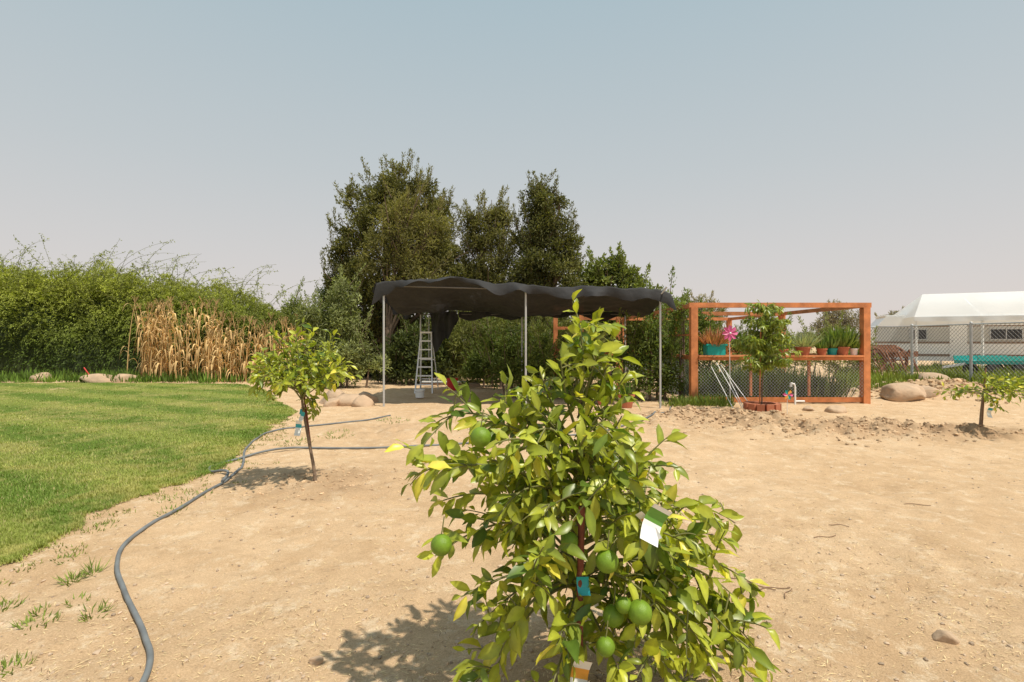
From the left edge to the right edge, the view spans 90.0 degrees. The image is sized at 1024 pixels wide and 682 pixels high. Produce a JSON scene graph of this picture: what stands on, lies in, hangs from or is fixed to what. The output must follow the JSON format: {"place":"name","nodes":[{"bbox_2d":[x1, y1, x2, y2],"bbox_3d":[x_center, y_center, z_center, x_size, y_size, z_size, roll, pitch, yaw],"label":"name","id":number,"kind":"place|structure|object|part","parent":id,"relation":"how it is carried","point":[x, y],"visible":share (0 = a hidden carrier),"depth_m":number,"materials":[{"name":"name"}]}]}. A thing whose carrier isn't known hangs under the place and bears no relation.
{"place":"outdoors","nodes":[
{"label":"outdoors","id":0,"kind":"place"},
{"bbox_2d":[0,382,298,565],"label":"lawn","id":1,"kind":"structure","parent":0,"point":[72,454],"depth_m":7.50,"materials":[{"name":"green plant"}]},
{"bbox_2d":[446,378,457,389],"bbox_3d":[-1.800,1.310,15.400,0.367,0.380,0.364,0,0,0],"label":"bucket","id":2,"kind":"object","parent":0,"point":[450,385],"visible":0.61,"depth_m":15.26,"materials":[{"name":"red plastic"}]},
{"bbox_2d":[0,346,1023,681],"bbox_3d":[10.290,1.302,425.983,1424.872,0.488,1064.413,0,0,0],"label":"ground","id":3,"kind":"structure","parent":0,"point":[970,520],"depth_m":3.57,"materials":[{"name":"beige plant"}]},
{"bbox_2d":[29,372,51,381],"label":"rock","id":4,"kind":"object","parent":3,"relation":"on","point":[40,374],"visible":0.33,"depth_m":18.73,"materials":[{"name":"beige stone"}]},
{"bbox_2d":[79,373,112,382],"bbox_3d":[-14.921,1.445,18.441,1.215,0.562,0.926,0,0,0],"label":"rock","id":5,"kind":"object","parent":3,"relation":"on","point":[96,378],"visible":0.52,"depth_m":18.11,"materials":[{"name":"beige stone"}]},
{"bbox_2d":[113,374,141,382],"bbox_3d":[-14.157,1.433,18.780,0.757,0.480,1.022,0,0,45],"label":"rock","id":6,"kind":"object","parent":3,"relation":"on","point":[125,376],"visible":0.38,"depth_m":18.49,"materials":[{"name":"beige stone"}]},
{"bbox_2d":[0,233,324,375],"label":"hedge","id":7,"kind":"object","parent":3,"relation":"on","point":[76,322],"visible":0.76,"depth_m":21.30,"materials":[{"name":"green plant"}]},
{"bbox_2d":[119,296,315,381],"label":"corn plants","id":8,"kind":"object","parent":3,"relation":"on","point":[214,362],"visible":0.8,"depth_m":19.14,"materials":[{"name":"beige plant"}]},
{"bbox_2d":[246,317,362,480],"bbox_3d":[-2.131,0.648,5.245,1.046,1.807,1.147,0,0,-29],"label":"citrus tree","id":9,"kind":"object","parent":3,"relation":"on","point":[281,377],"visible":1,"depth_m":5.12,"materials":[{"name":"green plant"}]},
{"bbox_2d":[280,273,331,352],"bbox_3d":[-7.912,-0.452,20.502,2.860,4.788,1.896,0,0,0],"label":"olive shrub","id":10,"kind":"object","parent":3,"relation":"on","point":[290,309],"visible":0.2,"depth_m":20.40,"materials":[{"name":"green plant"}]},
{"bbox_2d":[309,655,323,665],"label":"rock","id":11,"kind":"object","parent":3,"relation":"on","point":[317,660],"visible":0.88,"depth_m":2.38,"materials":[{"name":"beige stone"}]},
{"bbox_2d":[323,398,339,406],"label":"rock","id":12,"kind":"object","parent":3,"relation":"on","point":[332,402],"visible":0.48,"depth_m":11.66,"materials":[{"name":"beige stone"}]},
{"bbox_2d":[319,389,344,403],"bbox_3d":[-4.328,1.424,12.385,0.722,0.576,0.667,0,0,0],"label":"rock","id":13,"kind":"object","parent":3,"relation":"on","point":[332,393],"visible":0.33,"depth_m":12.17,"materials":[{"name":"beige stone"}]},
{"bbox_2d":[287,263,392,387],"bbox_3d":[-5.592,-0.356,16.566,3.466,4.383,2.080,0,0,0],"label":"olive shrub","id":14,"kind":"object","parent":3,"relation":"on","point":[334,318],"visible":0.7,"depth_m":16.41,"materials":[{"name":"green plant"}]},
{"bbox_2d":[336,394,359,405],"bbox_3d":[-3.818,1.465,11.997,0.706,0.444,0.653,0,0,0],"label":"rock","id":15,"kind":"object","parent":3,"relation":"on","point":[346,400],"visible":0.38,"depth_m":11.77,"materials":[{"name":"beige stone"}]},
{"bbox_2d":[0,416,711,681],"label":"weed tufts","id":16,"kind":"object","parent":3,"relation":"on","point":[3,662],"visible":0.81,"depth_m":3.24,"materials":[{"name":"green plant"}]},
{"bbox_2d":[352,395,374,406],"bbox_3d":[-3.379,1.414,11.664,0.505,0.378,0.398,0,0,-32],"label":"rock","id":17,"kind":"object","parent":3,"relation":"on","point":[362,401],"visible":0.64,"depth_m":11.56,"materials":[{"name":"beige stone"}]},
{"bbox_2d":[359,391,378,401],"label":"rock","id":18,"kind":"object","parent":3,"relation":"on","point":[374,398],"visible":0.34,"depth_m":12.42,"materials":[{"name":"beige stone"}]},
{"bbox_2d":[114,406,670,681],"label":"garden hose","id":19,"kind":"object","parent":3,"relation":"on","point":[147,643],"visible":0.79,"depth_m":4.15,"materials":[{"name":"rubber"}]},
{"bbox_2d":[320,148,471,378],"bbox_3d":[-4.645,-2.979,20.232,6.466,9.191,3.441,0,0,0],"label":"oak tree","id":20,"kind":"object","parent":3,"relation":"on","point":[341,247],"visible":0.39,"depth_m":19.94,"materials":[{"name":"green plant"}]},
{"bbox_2d":[352,166,454,381],"bbox_3d":[-3.962,-2.375,18.909,3.936,7.964,2.702,0,0,0],"label":"willow tree","id":21,"kind":"object","parent":3,"relation":"on","point":[397,234],"visible":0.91,"depth_m":18.65,"materials":[{"name":"green plant"}]},
{"bbox_2d":[368,313,457,384],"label":"undergrowth","id":22,"kind":"object","parent":3,"relation":"on","point":[404,345],"visible":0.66,"depth_m":17.69,"materials":[{"name":"green plant"}]},
{"bbox_2d":[414,389,424,397],"bbox_3d":[-2.450,1.390,13.600,0.283,0.220,0.278,0,0,0],"label":"bucket","id":23,"kind":"object","parent":3,"relation":"on","point":[419,393],"visible":1,"depth_m":13.50,"materials":[{"name":"white plastic"}]},
{"bbox_2d":[414,332,438,392],"bbox_3d":[-2.520,0.617,15.120,0.566,1.785,1.108,0,0,0],"label":"stepladder","id":24,"kind":"object","parent":3,"relation":"on","point":[421,358],"visible":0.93,"depth_m":14.87,"materials":[{"name":"metal"}]},
{"bbox_2d":[421,381,479,386],"bbox_3d":[-2.000,1.395,16.650,1.900,0.210,0.400,0,0,0],"label":"lumber pile","id":25,"kind":"object","parent":3,"relation":"on","point":[474,384],"visible":0.5,"depth_m":16.55,"materials":[{"name":"brown wood"}]},
{"bbox_2d":[446,184,528,375],"bbox_3d":[-0.967,-2.397,20.766,3.620,8.026,3.211,0,0,-35],"label":"oak tree","id":26,"kind":"object","parent":3,"relation":"on","point":[495,220],"visible":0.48,"depth_m":20.27,"materials":[{"name":"green plant"}]},
{"bbox_2d":[458,316,558,387],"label":"shrubs","id":27,"kind":"object","parent":3,"relation":"on","point":[475,367],"visible":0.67,"depth_m":16.29,"materials":[{"name":"green plant"}]},
{"bbox_2d":[349,305,668,376],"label":"undergrowth","id":28,"kind":"object","parent":3,"relation":"on","point":[614,364],"visible":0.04,"depth_m":21.88,"materials":[{"name":"green plant"}]},
{"bbox_2d":[0,361,1023,407],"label":"weed patch","id":29,"kind":"object","parent":3,"relation":"on","point":[704,390],"visible":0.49,"depth_m":14.87,"materials":[{"name":"green plant"}]},
{"bbox_2d":[0,404,1023,681],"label":"pebbles","id":30,"kind":"object","parent":3,"relation":"on","point":[96,652],"visible":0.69,"depth_m":2.76,"materials":[{"name":"brown stone"}]},
{"bbox_2d":[426,310,612,383],"bbox_3d":[0.236,0.013,18.190,6.836,3.855,2.524,0,0,0],"label":"bamboo shrub","id":31,"kind":"object","parent":3,"relation":"on","point":[460,341],"visible":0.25,"depth_m":17.91,"materials":[{"name":"green plant"}]},
{"bbox_2d":[372,276,676,407],"bbox_3d":[0.242,0.079,13.391,6.784,3.041,4.258,0,0,0],"label":"shade canopy","id":32,"kind":"object","parent":3,"relation":"on","point":[440,300],"visible":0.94,"depth_m":12.56,"materials":[{"name":"fabric"}]},
{"bbox_2d":[480,322,598,398],"bbox_3d":[0.738,0.525,13.493,3.196,2.212,1.513,0,0,0],"label":"garden shrub","id":33,"kind":"object","parent":3,"relation":"on","point":[535,362],"visible":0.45,"depth_m":13.41,"materials":[{"name":"green plant"}]},
{"bbox_2d":[494,168,587,364],"bbox_3d":[1.123,-2.647,20.465,3.835,8.527,3.223,0,0,0],"label":"oak tree","id":34,"kind":"object","parent":3,"relation":"on","point":[535,263],"visible":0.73,"depth_m":19.94,"materials":[{"name":"green plant"}]},
{"bbox_2d":[385,289,781,681],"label":"citrus tree","id":35,"kind":"object","parent":3,"relation":"on","point":[543,500],"visible":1,"depth_m":2.04,"materials":[{"name":"green plant"}]},
{"bbox_2d":[553,315,620,388],"bbox_3d":[2.322,0.250,15.900,2.075,2.700,0.130,0,0,0],"label":"wooden trellis","id":36,"kind":"object","parent":3,"relation":"on","point":[556,328],"visible":0.22,"depth_m":15.84,"materials":[{"name":"brown wood"}]},
{"bbox_2d":[560,241,659,375],"bbox_3d":[4.095,-1.335,21.976,4.347,5.886,2.594,0,0,0],"label":"fruit tree","id":37,"kind":"object","parent":3,"relation":"on","point":[618,272],"visible":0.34,"depth_m":21.64,"materials":[{"name":"green plant"}]},
{"bbox_2d":[199,377,1023,681],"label":"dirt clods","id":38,"kind":"object","parent":3,"relation":"on","point":[787,423],"visible":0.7,"depth_m":8.46,"materials":[{"name":"brown soil"}]},
{"bbox_2d":[615,380,636,407],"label":"potted plant","id":39,"kind":"object","parent":3,"relation":"on","point":[627,404],"visible":0.56,"depth_m":11.49,"materials":[{"name":"green plant"}]},
{"bbox_2d":[607,306,688,400],"bbox_3d":[3.436,0.353,12.861,2.187,2.496,1.324,0,0,0],"label":"garden shrub","id":40,"kind":"object","parent":3,"relation":"on","point":[646,355],"visible":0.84,"depth_m":12.73,"materials":[{"name":"green plant"}]},
{"bbox_2d":[641,265,699,398],"bbox_3d":[4.361,-0.260,14.423,1.120,3.621,3.633,0,0,0],"label":"climbing vine","id":41,"kind":"object","parent":3,"relation":"on","point":[678,315],"visible":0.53,"depth_m":13.52,"materials":[{"name":"green plant"}]},
{"bbox_2d":[635,278,743,366],"bbox_3d":[7.438,-0.600,22.406,6.257,4.310,2.269,0,0,0],"label":"fruit tree","id":42,"kind":"object","parent":3,"relation":"on","point":[719,324],"visible":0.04,"depth_m":22.23,"materials":[{"name":"green plant"}]},
{"bbox_2d":[686,290,728,323],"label":"distant tree","id":43,"kind":"object","parent":3,"relation":"on","point":[713,299],"visible":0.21,"depth_m":49.51,"materials":[{"name":"green plant"}]},
{"bbox_2d":[650,287,792,377],"bbox_3d":[6.169,0.077,15.211,4.199,3.432,1.709,0,0,0],"label":"garden shrub","id":44,"kind":"object","parent":3,"relation":"on","point":[702,323],"visible":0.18,"depth_m":15.06,"materials":[{"name":"green plant"}]},
{"bbox_2d":[711,362,747,407],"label":"pvc stakes","id":45,"kind":"object","parent":3,"relation":"on","point":[729,385],"visible":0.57,"depth_m":11.53,"materials":[{"name":"white plastic"}]},
{"bbox_2d":[722,325,737,371],"bbox_3d":[5.000,0.615,11.743,0.380,1.970,0.087,0,0,0],"label":"pinwheel","id":46,"kind":"object","parent":3,"relation":"on","point":[730,333],"visible":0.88,"depth_m":11.74,"materials":[{"name":"pink plastic"}]},
{"bbox_2d":[621,303,871,403],"bbox_3d":[6.420,0.341,16.120,4.360,2.518,7.920,0,0,0],"label":"wooden garden enclosure","id":47,"kind":"object","parent":3,"relation":"on","point":[863,357],"visible":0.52,"depth_m":12.24,"materials":[{"name":"wood"}]},
{"bbox_2d":[698,325,728,354],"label":"potted plant","id":48,"kind":"object","parent":47,"relation":"on","point":[714,343],"visible":0.97,"depth_m":12.21,"materials":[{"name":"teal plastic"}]},
{"bbox_2d":[778,340,792,354],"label":"potted plant","id":49,"kind":"object","parent":47,"relation":"on","point":[787,348],"visible":0.16,"depth_m":12.34,"materials":[{"name":"green plant"}]},
{"bbox_2d":[789,328,825,354],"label":"potted plant","id":50,"kind":"object","parent":47,"relation":"on","point":[800,344],"visible":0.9,"depth_m":12.27,"materials":[{"name":"green plant"}]},
{"bbox_2d":[814,339,829,354],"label":"potted plant","id":51,"kind":"object","parent":47,"relation":"on","point":[821,348],"visible":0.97,"depth_m":12.31,"materials":[{"name":"green plant"}]},
{"bbox_2d":[821,332,842,354],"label":"potted plant","id":52,"kind":"object","parent":47,"relation":"on","point":[833,346],"visible":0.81,"depth_m":12.34,"materials":[{"name":"green plant"}]},
{"bbox_2d":[821,322,860,354],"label":"potted plant","id":53,"kind":"object","parent":47,"relation":"on","point":[847,341],"visible":0.87,"depth_m":12.26,"materials":[{"name":"green plant"}]},
{"bbox_2d":[849,340,860,354],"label":"potted plant","id":54,"kind":"object","parent":47,"relation":"on","point":[854,348],"visible":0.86,"depth_m":12.33,"materials":[{"name":"green plant"}]},
{"bbox_2d":[743,401,781,411],"bbox_3d":[5.130,1.370,10.500,0.700,0.200,0.700,0,0,0],"label":"brick ring","id":55,"kind":"object","parent":3,"relation":"on","point":[765,406],"visible":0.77,"depth_m":10.28,"materials":[{"name":"brick"}]},
{"bbox_2d":[729,300,802,403],"bbox_3d":[5.202,0.346,10.493,1.305,2.408,1.294,0,0,0],"label":"peach tree","id":56,"kind":"object","parent":3,"relation":"on","point":[764,352],"visible":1,"depth_m":10.37,"materials":[{"name":"green plant"}]},
{"bbox_2d":[687,329,858,346],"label":"distant treeline","id":57,"kind":"object","parent":3,"relation":"on","point":[790,334],"visible":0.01,"depth_m":141.94,"materials":[{"name":"green plant"}]},
{"bbox_2d":[783,390,792,408],"bbox_3d":[5.550,1.292,10.308,0.220,0.615,0.055,0,0,0],"label":"pinwheel","id":58,"kind":"object","parent":3,"relation":"on","point":[787,394],"visible":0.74,"depth_m":10.30,"materials":[{"name":"multicoloured plastic"}]},
{"bbox_2d":[789,382,804,404],"bbox_3d":[6.628,1.229,11.900,0.345,0.541,0.050,0,0,0],"label":"water spigot","id":59,"kind":"object","parent":3,"relation":"on","point":[790,385],"visible":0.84,"depth_m":11.88,"materials":[{"name":"white plastic"}]},
{"bbox_2d":[802,406,814,410],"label":"rock","id":60,"kind":"object","parent":3,"relation":"on","point":[808,408],"visible":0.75,"depth_m":10.85,"materials":[{"name":"beige stone"}]},
{"bbox_2d":[732,311,886,377],"bbox_3d":[11.716,0.132,20.538,6.165,3.007,1.810,0,0,-4],"label":"garden shrub","id":61,"kind":"object","parent":3,"relation":"on","point":[833,363],"visible":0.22,"depth_m":20.46,"materials":[{"name":"green plant"}]},
{"bbox_2d":[731,503,930,598],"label":"fallen twigs","id":62,"kind":"object","parent":3,"relation":"on","point":[814,537],"visible":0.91,"depth_m":3.14,"materials":[{"name":"brown wood"}]},
{"bbox_2d":[808,299,858,334],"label":"distant tree","id":63,"kind":"object","parent":3,"relation":"on","point":[832,319],"visible":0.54,"depth_m":59.47,"materials":[{"name":"green plant"}]},
{"bbox_2d":[824,405,846,412],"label":"rock","id":64,"kind":"object","parent":3,"relation":"on","point":[835,409],"visible":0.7,"depth_m":10.51,"materials":[{"name":"beige stone"}]},
{"bbox_2d":[857,345,919,372],"bbox_3d":[17.300,0.877,23.662,3.004,1.405,0.815,0,0,0],"label":"farm implement","id":65,"kind":"object","parent":3,"relation":"on","point":[888,351],"visible":0.45,"depth_m":23.56,"materials":[{"name":"metal"}]},
{"bbox_2d":[874,306,904,316],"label":"distant tree","id":66,"kind":"object","parent":3,"relation":"on","point":[892,312],"visible":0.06,"depth_m":67.80,"materials":[{"name":"green plant"}]},
{"bbox_2d":[879,383,926,401],"bbox_3d":[9.908,1.406,12.987,0.945,0.698,1.079,0,0,39],"label":"boulder","id":67,"kind":"object","parent":3,"relation":"on","point":[902,392],"visible":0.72,"depth_m":12.68,"materials":[{"name":"beige stone"}]},
{"bbox_2d":[921,385,940,397],"bbox_3d":[10.739,1.353,13.349,0.719,0.389,0.629,0,0,34],"label":"boulder","id":68,"kind":"object","parent":3,"relation":"on","point":[929,390],"visible":0.41,"depth_m":13.09,"materials":[{"name":"beige stone"}]},
{"bbox_2d":[918,372,949,379],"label":"boulder","id":69,"kind":"object","parent":3,"relation":"on","point":[931,375],"visible":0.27,"depth_m":16.42,"materials":[{"name":"beige stone"}]},
{"bbox_2d":[932,630,959,644],"bbox_3d":[2.202,1.508,2.605,0.111,0.086,0.084,0,0,29],"label":"rock","id":70,"kind":"object","parent":3,"relation":"on","point":[943,636],"visible":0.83,"depth_m":2.58,"materials":[{"name":"beige stone"}]},
{"bbox_2d":[871,315,1023,366],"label":"travel trailer","id":71,"kind":"object","parent":3,"relation":"on","point":[889,320],"visible":0.4,"depth_m":27.02,"materials":[{"name":"white plastic"}]},
{"bbox_3d":[23.354,-0.050,26.781,0.720,1.900,0.055,0,0,25],"label":"door","id":72,"kind":"part","parent":71,"relation":"part of","materials":[{"name":"metal"}]},
{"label":"windows","id":73,"kind":"part","parent":71,"relation":"part of","materials":[{"name":"black glass"}]},
{"bbox_2d":[871,322,1023,380],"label":"chain link fence","id":74,"kind":"object","parent":3,"relation":"on","point":[970,348],"visible":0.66,"depth_m":18.35,"materials":[{"name":"metal"}]},
{"bbox_2d":[887,291,1023,368],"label":"canopy tent","id":75,"kind":"object","parent":3,"relation":"on","point":[982,307],"visible":0.84,"depth_m":25.98,"materials":[{"name":"white fabric"}]},
{"bbox_2d":[933,368,1023,426],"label":"citrus tree","id":76,"kind":"object","parent":3,"relation":"on","point":[999,389],"visible":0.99,"depth_m":7.96,"materials":[{"name":"green plant"}]},
{"bbox_2d":[942,355,1023,373],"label":"utility trailer","id":77,"kind":"object","parent":3,"relation":"on","point":[991,362],"visible":0.42,"depth_m":20.85,"materials":[{"name":"teal metal"}]},
{"bbox_2d":[0,0,1023,336],"label":"sky","id":78,"kind":"structure","parent":0,"point":[770,151],"materials":[{"name":"blue"}]}
]}

